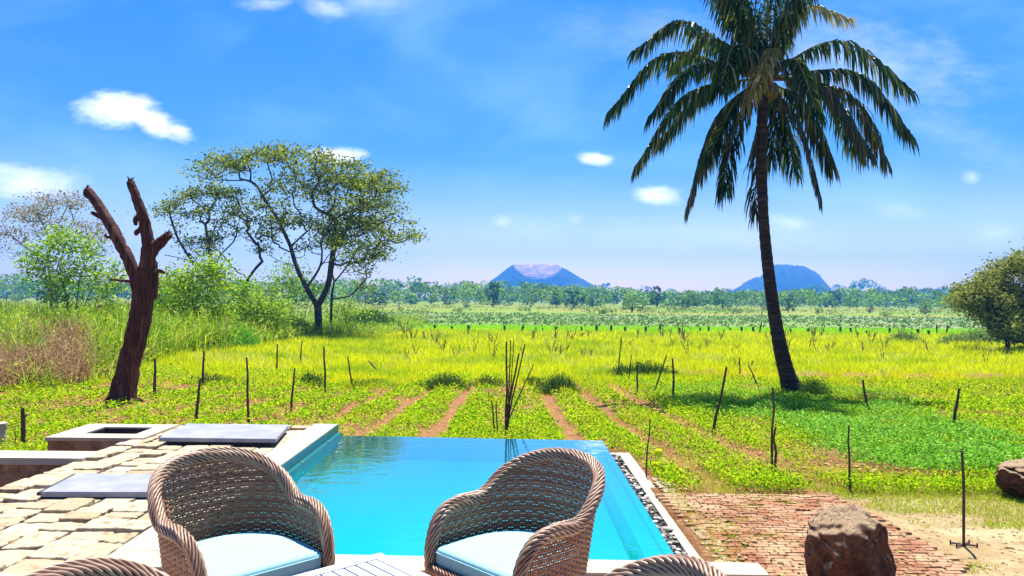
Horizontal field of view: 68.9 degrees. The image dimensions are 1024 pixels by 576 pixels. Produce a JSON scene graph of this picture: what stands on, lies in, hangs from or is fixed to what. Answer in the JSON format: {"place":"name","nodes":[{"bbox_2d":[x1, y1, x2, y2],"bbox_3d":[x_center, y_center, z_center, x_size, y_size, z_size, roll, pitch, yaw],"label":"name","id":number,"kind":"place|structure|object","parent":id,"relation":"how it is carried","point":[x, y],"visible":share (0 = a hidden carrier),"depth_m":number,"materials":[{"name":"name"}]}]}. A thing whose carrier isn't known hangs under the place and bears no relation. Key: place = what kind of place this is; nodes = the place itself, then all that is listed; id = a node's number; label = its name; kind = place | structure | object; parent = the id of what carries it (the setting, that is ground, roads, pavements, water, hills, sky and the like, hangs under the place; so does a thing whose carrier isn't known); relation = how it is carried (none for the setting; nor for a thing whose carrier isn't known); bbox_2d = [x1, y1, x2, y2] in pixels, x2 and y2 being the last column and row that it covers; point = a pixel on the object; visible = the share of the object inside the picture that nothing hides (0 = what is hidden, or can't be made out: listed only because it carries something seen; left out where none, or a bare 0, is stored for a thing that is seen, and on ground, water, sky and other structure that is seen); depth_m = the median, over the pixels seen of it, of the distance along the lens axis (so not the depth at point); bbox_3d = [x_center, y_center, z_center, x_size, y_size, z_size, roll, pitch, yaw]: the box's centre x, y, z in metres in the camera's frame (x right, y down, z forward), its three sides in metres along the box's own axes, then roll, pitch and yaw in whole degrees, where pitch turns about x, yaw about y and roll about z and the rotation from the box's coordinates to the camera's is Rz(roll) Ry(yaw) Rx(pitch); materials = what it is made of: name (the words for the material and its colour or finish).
{"place":"outdoors","nodes":[
{"label":"outdoors","id":0,"kind":"place"},
{"bbox_2d":[0,572,30,574],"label":"terrace floor","id":1,"kind":"structure","parent":0,"point":[22,573],"depth_m":3.94,"materials":[{"name":"stone"}]},
{"bbox_2d":[23,557,168,575],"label":"wicker armchair","id":2,"kind":"object","parent":1,"relation":"on","point":[98,566],"visible":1,"depth_m":1.88,"materials":[{"name":"wicker"}]},
{"bbox_2d":[147,447,334,575],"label":"wicker armchair","id":3,"kind":"object","parent":1,"relation":"on","point":[244,552],"visible":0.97,"depth_m":3.06,"materials":[{"name":"wicker"}]},
{"bbox_2d":[294,553,429,575],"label":"dining table","id":4,"kind":"object","parent":1,"relation":"on","point":[379,564],"visible":1,"depth_m":1.95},
{"bbox_2d":[424,447,605,575],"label":"wicker armchair","id":5,"kind":"object","parent":1,"relation":"on","point":[560,546],"visible":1,"depth_m":3.09,"materials":[{"name":"wicker"}]},
{"bbox_2d":[604,554,725,575],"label":"wicker armchair","id":6,"kind":"object","parent":1,"relation":"on","point":[674,565],"visible":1,"depth_m":1.95,"materials":[{"name":"wicker"}]},
{"bbox_2d":[0,295,1023,575],"bbox_3d":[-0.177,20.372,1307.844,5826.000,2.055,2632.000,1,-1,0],"label":"ground","id":7,"kind":"structure","parent":0,"point":[990,555],"depth_m":13.36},
{"bbox_2d":[0,422,7,445],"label":"concrete post","id":8,"kind":"object","parent":7,"relation":"on","point":[3,428],"visible":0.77,"depth_m":8.74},
{"bbox_2d":[0,284,16,299],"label":"tree","id":9,"kind":"object","parent":7,"relation":"on","point":[9,293],"visible":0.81,"depth_m":387.53,"materials":[{"name":"green plant"}]},
{"bbox_2d":[11,281,31,299],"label":"tree","id":10,"kind":"object","parent":7,"relation":"on","point":[26,294],"visible":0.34,"depth_m":424.14,"materials":[{"name":"green plant"}]},
{"bbox_2d":[20,408,27,446],"bbox_3d":[-5.697,1.674,8.717,0.072,0.552,0.069,1,-1,-39],"label":"wooden stake","id":11,"kind":"object","parent":7,"relation":"on","point":[23,429],"visible":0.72,"depth_m":8.69,"materials":[{"name":"brown wood"}]},
{"bbox_2d":[0,450,101,486],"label":"retaining wall","id":12,"kind":"structure","parent":7,"relation":"on","point":[15,466],"depth_m":6.64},
{"bbox_2d":[0,186,128,309],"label":"sparse tree","id":13,"kind":"object","parent":7,"relation":"on","point":[32,209],"visible":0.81,"depth_m":61.74,"materials":[{"name":"grey plant"}]},
{"bbox_2d":[9,216,128,315],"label":"bush","id":14,"kind":"object","parent":7,"relation":"on","point":[66,275],"visible":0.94,"depth_m":49.51,"materials":[{"name":"green plant"}]},
{"bbox_2d":[44,424,178,450],"bbox_3d":[-4.237,1.931,7.964,1.000,0.820,0.820,1,-1,0],"label":"masonry tank","id":15,"kind":"object","parent":7,"relation":"on","point":[92,437],"visible":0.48,"depth_m":7.68,"materials":[{"name":"grey stone"}]},
{"bbox_2d":[83,176,172,406],"bbox_3d":[-7.673,0.144,14.861,1.624,4.691,1.152,1,-1,-27],"label":"dead tree","id":16,"kind":"object","parent":7,"relation":"on","point":[143,281],"visible":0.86,"depth_m":14.70,"materials":[{"name":"wood"}]},
{"bbox_2d":[153,358,155,395],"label":"wooden stake","id":17,"kind":"object","parent":7,"relation":"on","point":[154,383],"visible":0.69,"depth_m":16.17,"materials":[{"name":"brown wood"}]},
{"bbox_2d":[126,264,205,321],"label":"leafy bush","id":18,"kind":"object","parent":7,"relation":"on","point":[161,299],"visible":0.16,"depth_m":45.62,"materials":[{"name":"green plant"}]},
{"bbox_2d":[194,378,201,420],"bbox_3d":[-4.974,1.820,11.812,0.107,0.776,0.055,1,-1,0],"label":"wooden stake","id":19,"kind":"object","parent":7,"relation":"on","point":[198,401],"visible":0.69,"depth_m":11.80,"materials":[{"name":"brown wood"}]},
{"bbox_2d":[154,249,250,327],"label":"leafy bush","id":20,"kind":"object","parent":7,"relation":"on","point":[207,276],"visible":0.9,"depth_m":41.62,"materials":[{"name":"green plant"}]},
{"bbox_2d":[201,351,205,384],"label":"wooden stake","id":21,"kind":"object","parent":7,"relation":"on","point":[202,380],"visible":0.72,"depth_m":18.23,"materials":[{"name":"brown wood"}]},
{"bbox_2d":[134,178,278,324],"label":"leaning tree","id":22,"kind":"object","parent":7,"relation":"on","point":[217,192],"visible":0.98,"depth_m":57.70,"materials":[{"name":"green plant"}]},
{"bbox_2d":[178,373,243,384],"bbox_3d":[-7.699,2.350,19.305,1.730,0.343,1.325,1,-1,0],"label":"weed clump","id":23,"kind":"object","parent":7,"relation":"on","point":[213,377],"visible":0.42,"depth_m":19.20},
{"bbox_2d":[0,300,427,391],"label":"dry grass","id":24,"kind":"structure","parent":7,"relation":"on","point":[72,362],"depth_m":19.43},
{"bbox_2d":[0,293,431,389],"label":"tall grass","id":25,"kind":"structure","parent":7,"relation":"on","point":[203,336],"depth_m":31.08,"materials":[{"name":"plant"}]},
{"bbox_2d":[221,323,263,347],"bbox_3d":[-13.188,2.263,35.680,3.197,1.355,4.368,0,-1,26],"label":"green tussock","id":26,"kind":"object","parent":7,"relation":"on","point":[250,341],"visible":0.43,"depth_m":35.57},
{"bbox_2d":[246,357,249,423],"bbox_3d":[-4.094,1.629,11.582,0.050,1.108,0.076,0,-1,38],"label":"wooden stake","id":27,"kind":"object","parent":7,"relation":"on","point":[247,397],"visible":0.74,"depth_m":11.57,"materials":[{"name":"brown wood"}]},
{"bbox_2d":[223,268,301,331],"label":"leafy bush","id":28,"kind":"object","parent":7,"relation":"on","point":[266,311],"visible":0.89,"depth_m":49.60,"materials":[{"name":"green plant"}]},
{"bbox_2d":[266,315,313,333],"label":"green tussock","id":29,"kind":"object","parent":7,"relation":"on","point":[301,322],"visible":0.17,"depth_m":60.40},
{"bbox_2d":[247,251,336,320],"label":"slender bush","id":30,"kind":"object","parent":7,"relation":"on","point":[284,277],"visible":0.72,"depth_m":63.58,"materials":[{"name":"green plant"}]},
{"bbox_2d":[290,368,294,410],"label":"wooden stake","id":31,"kind":"object","parent":7,"relation":"on","point":[291,400],"visible":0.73,"depth_m":13.42,"materials":[{"name":"brown wood"}]},
{"bbox_2d":[176,139,429,334],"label":"spreading tree","id":32,"kind":"object","parent":7,"relation":"on","point":[355,183],"visible":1,"depth_m":59.39,"materials":[{"name":"green plant"}]},
{"bbox_2d":[297,370,326,385],"bbox_3d":[-5.219,2.328,19.289,1.014,0.476,1.290,1,-1,0],"label":"weed clump","id":33,"kind":"object","parent":7,"relation":"on","point":[312,376],"visible":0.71,"depth_m":19.18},
{"bbox_2d":[323,347,325,391],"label":"wooden stake","id":34,"kind":"object","parent":7,"relation":"on","point":[324,368],"visible":0.69,"depth_m":16.74,"materials":[{"name":"brown wood"}]},
{"bbox_2d":[312,291,386,326],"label":"leafy bush","id":35,"kind":"object","parent":7,"relation":"on","point":[346,313],"visible":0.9,"depth_m":70.09,"materials":[{"name":"green plant"}]},
{"bbox_2d":[342,283,361,303],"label":"tree","id":36,"kind":"object","parent":7,"relation":"on","point":[354,296],"visible":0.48,"depth_m":356.90,"materials":[{"name":"green plant"}]},
{"bbox_2d":[306,194,406,327],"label":"leafy tree","id":37,"kind":"object","parent":7,"relation":"on","point":[365,273],"visible":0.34,"depth_m":65.92,"materials":[{"name":"green plant"}]},
{"bbox_2d":[355,283,376,305],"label":"tree","id":38,"kind":"object","parent":7,"relation":"on","point":[367,296],"visible":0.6,"depth_m":314.58,"materials":[{"name":"green plant"}]},
{"bbox_2d":[337,308,403,325],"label":"green tussock","id":39,"kind":"object","parent":7,"relation":"on","point":[383,317],"visible":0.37,"depth_m":85.30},
{"bbox_2d":[343,378,397,388],"bbox_3d":[-3.700,2.446,19.281,1.704,0.284,1.355,1,-1,0],"label":"weed clump","id":40,"kind":"object","parent":7,"relation":"on","point":[355,382],"visible":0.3,"depth_m":19.23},
{"bbox_2d":[369,292,390,305],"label":"tree","id":41,"kind":"object","parent":7,"relation":"on","point":[380,298],"visible":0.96,"depth_m":267.50,"materials":[{"name":"green plant"}]},
{"bbox_2d":[422,286,439,303],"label":"tree","id":42,"kind":"object","parent":7,"relation":"on","point":[426,298],"visible":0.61,"depth_m":402.77,"materials":[{"name":"green plant"}]},
{"bbox_2d":[416,371,471,390],"bbox_3d":[-1.690,2.330,18.865,1.510,0.538,1.659,1,-1,0],"label":"weed clump","id":43,"kind":"object","parent":7,"relation":"on","point":[448,380],"visible":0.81,"depth_m":18.80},
{"bbox_2d":[0,273,967,310],"bbox_3d":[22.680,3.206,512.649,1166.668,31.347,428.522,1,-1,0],"label":"wood","id":44,"kind":"object","parent":7,"relation":"on","point":[872,297],"visible":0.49,"depth_m":392.73,"materials":[{"name":"green plant"}]},
{"bbox_2d":[2,299,970,317],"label":"scrub","id":45,"kind":"object","parent":7,"relation":"on","point":[676,309],"visible":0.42,"depth_m":223.64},
{"bbox_2d":[468,375,508,386],"bbox_3d":[-0.637,2.476,19.997,1.212,0.378,1.406,1,-1,0],"label":"weed clump","id":46,"kind":"object","parent":7,"relation":"on","point":[482,380],"visible":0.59,"depth_m":19.89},
{"bbox_2d":[485,283,499,306],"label":"tree","id":47,"kind":"object","parent":7,"relation":"on","point":[489,297],"visible":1,"depth_m":297.45,"materials":[{"name":"green plant"}]},
{"bbox_2d":[505,341,509,437],"bbox_3d":[-0.068,1.449,10.280,0.069,1.431,0.048,1,-1,-28],"label":"wooden pole","id":48,"kind":"object","parent":7,"relation":"on","point":[506,400],"visible":0.78,"depth_m":10.26,"materials":[{"name":"brown wood"}]},
{"bbox_2d":[507,340,510,430],"bbox_3d":[-0.045,1.410,10.293,0.068,1.377,0.022,1,-1,-38],"label":"wooden pole","id":49,"kind":"object","parent":7,"relation":"on","point":[509,379],"visible":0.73,"depth_m":10.30,"materials":[{"name":"brown wood"}]},
{"bbox_2d":[508,341,513,426],"bbox_3d":[-0.013,1.324,10.270,0.090,1.184,0.027,0,-1,28],"label":"wooden pole","id":50,"kind":"object","parent":7,"relation":"on","point":[511,380],"visible":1,"depth_m":10.27,"materials":[{"name":"brown wood"}]},
{"bbox_2d":[0,362,1023,493],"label":"crop plants","id":51,"kind":"object","parent":7,"relation":"on","point":[456,429],"visible":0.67,"depth_m":12.39,"materials":[{"name":"green plant"}]},
{"bbox_2d":[0,369,1023,527],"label":"grass","id":52,"kind":"structure","parent":7,"relation":"on","point":[764,490],"depth_m":6.98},
{"bbox_2d":[3,381,1020,492],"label":"soil clods","id":53,"kind":"object","parent":7,"relation":"on","point":[837,462],"visible":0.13,"depth_m":9.16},
{"bbox_2d":[506,353,519,417],"bbox_3d":[0.011,1.340,10.288,0.186,0.889,0.034,1,-1,-4],"label":"wooden pole","id":54,"kind":"object","parent":7,"relation":"on","point":[512,385],"visible":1,"depth_m":10.28,"materials":[{"name":"brown wood"}]},
{"bbox_2d":[508,344,524,419],"bbox_3d":[0.060,1.307,10.290,0.241,1.075,0.032,1,-1,-1],"label":"wooden pole","id":55,"kind":"object","parent":7,"relation":"on","point":[516,382],"visible":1,"depth_m":10.29,"materials":[{"name":"brown wood"}]},
{"bbox_2d":[507,364,533,425],"bbox_3d":[0.111,1.500,10.268,0.381,0.909,0.027,0,-1,3],"label":"wooden pole","id":56,"kind":"object","parent":7,"relation":"on","point":[519,395],"visible":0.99,"depth_m":10.26,"materials":[{"name":"brown wood"}]},
{"bbox_2d":[519,376,545,385],"bbox_3d":[0.570,2.532,20.484,0.961,0.321,1.474,1,-1,0],"label":"weed clump","id":57,"kind":"object","parent":7,"relation":"on","point":[530,380],"visible":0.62,"depth_m":20.22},
{"bbox_2d":[52,326,1023,396],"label":"meadow grass","id":58,"kind":"structure","parent":7,"relation":"on","point":[754,346],"depth_m":33.71,"materials":[{"name":"plant"}]},
{"bbox_2d":[485,263,595,299],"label":"mesa","id":59,"kind":"structure","parent":7,"relation":"on","point":[550,274],"depth_m":2174.07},
{"bbox_2d":[550,293,560,305],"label":"tree","id":60,"kind":"object","parent":7,"relation":"on","point":[558,302],"visible":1,"depth_m":326.26,"materials":[{"name":"green plant"}]},
{"bbox_2d":[534,369,581,395],"bbox_3d":[1.032,2.328,18.411,1.525,0.636,1.587,0,-1,10],"label":"weed clump","id":61,"kind":"object","parent":7,"relation":"on","point":[556,382],"visible":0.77,"depth_m":18.31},
{"bbox_2d":[561,290,585,308],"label":"tree","id":62,"kind":"object","parent":7,"relation":"on","point":[570,292],"visible":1,"depth_m":276.03,"materials":[{"name":"green plant"}]},
{"bbox_2d":[583,288,602,307],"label":"tree","id":63,"kind":"object","parent":7,"relation":"on","point":[592,300],"visible":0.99,"depth_m":294.82,"materials":[{"name":"green plant"}]},
{"bbox_2d":[239,310,988,329],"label":"water plants","id":64,"kind":"object","parent":7,"relation":"on","point":[905,320],"visible":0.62,"depth_m":125.94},
{"bbox_2d":[620,296,645,312],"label":"tree","id":65,"kind":"object","parent":7,"relation":"on","point":[626,305],"visible":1,"depth_m":204.14,"materials":[{"name":"green plant"}]},
{"bbox_2d":[611,360,679,376],"bbox_3d":[4.330,2.579,24.039,2.437,0.647,1.930,1,-1,0],"label":"reed patch","id":66,"kind":"object","parent":7,"relation":"on","point":[654,367],"visible":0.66,"depth_m":23.87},
{"bbox_2d":[645,420,649,475],"bbox_3d":[1.256,1.531,6.900,0.024,0.624,0.057,1,-1,-36],"label":"wooden stake","id":67,"kind":"object","parent":7,"relation":"on","point":[647,449],"visible":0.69,"depth_m":6.90,"materials":[{"name":"brown wood"}]},
{"bbox_2d":[610,453,699,557],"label":"gutter kerb","id":68,"kind":"structure","parent":7,"relation":"on","point":[640,476],"depth_m":6.04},
{"bbox_2d":[613,454,686,555],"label":"gutter pebbles","id":69,"kind":"object","parent":68,"relation":"in","point":[665,530],"visible":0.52,"depth_m":5.73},
{"bbox_2d":[651,449,662,469],"bbox_3d":[1.365,1.641,7.027,0.112,0.268,0.033,1,-1,0],"label":"sapling","id":70,"kind":"object","parent":7,"relation":"on","point":[658,452],"visible":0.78,"depth_m":7.03,"materials":[{"name":"plant"}]},
{"bbox_2d":[650,286,665,307],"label":"tree","id":71,"kind":"object","parent":7,"relation":"on","point":[658,288],"visible":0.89,"depth_m":322.90,"materials":[{"name":"green plant"}]},
{"bbox_2d":[672,358,674,401],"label":"wooden stake","id":72,"kind":"object","parent":7,"relation":"on","point":[673,384],"visible":0.71,"depth_m":16.38,"materials":[{"name":"brown wood"}]},
{"bbox_2d":[382,323,986,335],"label":"paddy grass","id":73,"kind":"structure","parent":7,"relation":"on","point":[635,327],"depth_m":87.69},
{"bbox_2d":[676,291,701,307],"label":"tree","id":74,"kind":"object","parent":7,"relation":"on","point":[684,299],"visible":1,"depth_m":306.60,"materials":[{"name":"green plant"}]},
{"bbox_2d":[651,478,731,561],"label":"loose stones","id":75,"kind":"object","parent":7,"relation":"on","point":[657,481],"visible":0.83,"depth_m":5.47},
{"bbox_2d":[400,320,995,371],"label":"dry stems","id":76,"kind":"object","parent":7,"relation":"on","point":[682,337],"visible":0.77,"depth_m":50.97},
{"bbox_2d":[711,367,726,434],"bbox_3d":[2.947,1.640,10.598,0.244,1.041,0.064,1,-1,-10],"label":"wooden stake","id":77,"kind":"object","parent":7,"relation":"on","point":[718,406],"visible":0.76,"depth_m":10.59,"materials":[{"name":"brown wood"}]},
{"bbox_2d":[708,287,736,307],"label":"tree","id":78,"kind":"object","parent":7,"relation":"on","point":[715,295],"visible":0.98,"depth_m":294.76,"materials":[{"name":"green plant"}]},
{"bbox_2d":[603,0,919,395],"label":"coconut palm","id":79,"kind":"object","parent":7,"relation":"on","point":[764,66],"visible":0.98,"depth_m":17.59,"materials":[{"name":"green plant"}]},
{"bbox_2d":[771,388,774,470],"bbox_3d":[2.497,1.417,7.156,0.036,0.916,0.082,0,-1,35],"label":"wooden stake","id":80,"kind":"object","parent":7,"relation":"on","point":[772,423],"visible":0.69,"depth_m":7.15,"materials":[{"name":"brown wood"}]},
{"bbox_2d":[773,427,776,471],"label":"wooden stake","id":81,"kind":"object","parent":7,"relation":"on","point":[775,455],"visible":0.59,"depth_m":7.06,"materials":[{"name":"brown wood"}]},
{"bbox_2d":[730,264,831,301],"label":"rock hill","id":82,"kind":"structure","parent":7,"relation":"on","point":[788,277],"depth_m":2119.71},
{"bbox_2d":[780,298,796,312],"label":"tree","id":83,"kind":"object","parent":7,"relation":"on","point":[788,302],"visible":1,"depth_m":224.61,"materials":[{"name":"green plant"}]},
{"bbox_2d":[792,375,837,397],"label":"palm weeds","id":84,"kind":"object","parent":7,"relation":"on","point":[812,388],"visible":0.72,"depth_m":17.13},
{"bbox_2d":[803,283,828,292],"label":"tree","id":85,"kind":"object","parent":7,"relation":"on","point":[817,289],"visible":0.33,"depth_m":1126.52,"materials":[{"name":"blue plant"}]},
{"bbox_2d":[618,378,1023,472],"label":"feathery ground cover","id":86,"kind":"object","parent":7,"relation":"on","point":[977,450],"visible":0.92,"depth_m":9.76,"materials":[{"name":"green plant"}]},
{"bbox_2d":[821,290,842,307],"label":"tree","id":87,"kind":"object","parent":7,"relation":"on","point":[838,299],"visible":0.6,"depth_m":411.59,"materials":[{"name":"green plant"}]},
{"bbox_2d":[663,485,1023,573],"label":"paving weeds","id":88,"kind":"object","parent":7,"relation":"on","point":[987,497],"visible":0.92,"depth_m":5.84,"materials":[{"name":"green plant"}]},
{"bbox_2d":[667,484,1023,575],"bbox_3d":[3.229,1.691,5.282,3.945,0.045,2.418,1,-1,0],"label":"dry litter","id":89,"kind":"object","parent":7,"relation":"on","point":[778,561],"visible":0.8,"depth_m":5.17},
{"bbox_2d":[847,425,850,491],"bbox_3d":[2.856,1.483,6.328,0.027,0.638,0.062,0,-1,6],"label":"wooden stake","id":90,"kind":"object","parent":7,"relation":"on","point":[849,470],"visible":0.76,"depth_m":6.32,"materials":[{"name":"brown wood"}]},
{"bbox_2d":[849,278,885,293],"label":"tree","id":91,"kind":"object","parent":7,"relation":"on","point":[862,285],"visible":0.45,"depth_m":1241.39,"materials":[{"name":"blue plant"}]},
{"bbox_2d":[882,329,923,342],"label":"green tussock","id":92,"kind":"object","parent":7,"relation":"on","point":[904,336],"visible":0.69,"depth_m":59.76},
{"bbox_2d":[918,298,932,314],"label":"tree","id":93,"kind":"object","parent":7,"relation":"on","point":[924,309],"visible":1,"depth_m":207.47,"materials":[{"name":"green plant"}]},
{"bbox_2d":[953,388,959,423],"bbox_3d":[6.298,1.804,10.598,0.111,0.770,0.054,0,-1,30],"label":"wooden stake","id":94,"kind":"object","parent":7,"relation":"on","point":[956,406],"visible":0.55,"depth_m":10.58,"materials":[{"name":"brown wood"}]},
{"bbox_2d":[945,450,977,547],"bbox_3d":[2.941,1.380,4.898,0.192,0.625,0.081,1,-1,-4],"label":"metal stand","id":95,"kind":"object","parent":7,"relation":"on","point":[963,543],"visible":1,"depth_m":4.89,"materials":[{"name":"metal"}]},
{"bbox_2d":[937,327,1003,344],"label":"green tussock","id":96,"kind":"object","parent":7,"relation":"on","point":[970,336],"visible":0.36,"depth_m":57.84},
{"bbox_2d":[932,241,1023,351],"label":"edge tree","id":97,"kind":"object","parent":7,"relation":"on","point":[993,296],"visible":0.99,"depth_m":45.69,"materials":[{"name":"green plant"}]},
{"bbox_2d":[995,458,1023,498],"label":"boulder","id":98,"kind":"object","parent":7,"relation":"on","point":[1009,475],"visible":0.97,"depth_m":6.09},
{"bbox_2d":[0,0,1023,299],"label":"sky","id":99,"kind":"structure","parent":0,"point":[495,111],"materials":[{"name":"blue"}]},
{"bbox_2d":[655,493,993,575],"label":"brick paving","id":100,"kind":"structure","parent":0,"point":[918,565],"depth_m":5.12,"materials":[{"name":"brick"}]},
{"bbox_2d":[804,504,896,575],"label":"boulder","id":101,"kind":"object","parent":100,"relation":"on","point":[849,540],"visible":1,"depth_m":3.86,"materials":[{"name":"stone"}]},
{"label":"pool basin","id":102,"kind":"structure","parent":0,"visible":0},
{"bbox_2d":[105,424,769,575],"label":"pool coping","id":103,"kind":"object","parent":102,"relation":"on","point":[143,547],"visible":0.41,"depth_m":4.18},
{"bbox_2d":[193,425,340,538],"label":"coping tiles","id":104,"kind":"object","parent":103,"relation":"attached to","point":[306,455],"visible":0.28,"depth_m":7.21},
{"bbox_2d":[226,436,674,559],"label":"pool water","id":105,"kind":"structure","parent":102,"relation":"in","point":[387,495],"depth_m":6.16,"materials":[{"name":"liquid"}]},
{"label":"deck base","id":106,"kind":"structure","parent":0,"visible":0},
{"bbox_2d":[0,425,309,575],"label":"stone paving","id":107,"kind":"structure","parent":106,"relation":"on","point":[37,532],"depth_m":5.01,"materials":[{"name":"stone"}]},
{"bbox_2d":[37,473,201,497],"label":"cover slab","id":108,"kind":"structure","parent":107,"relation":"on","point":[100,485],"depth_m":5.58,"materials":[{"name":"stone"}]},
{"bbox_2d":[159,423,288,445],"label":"cover slab","id":109,"kind":"structure","parent":107,"relation":"on","point":[238,434],"depth_m":7.52,"materials":[{"name":"stone"}]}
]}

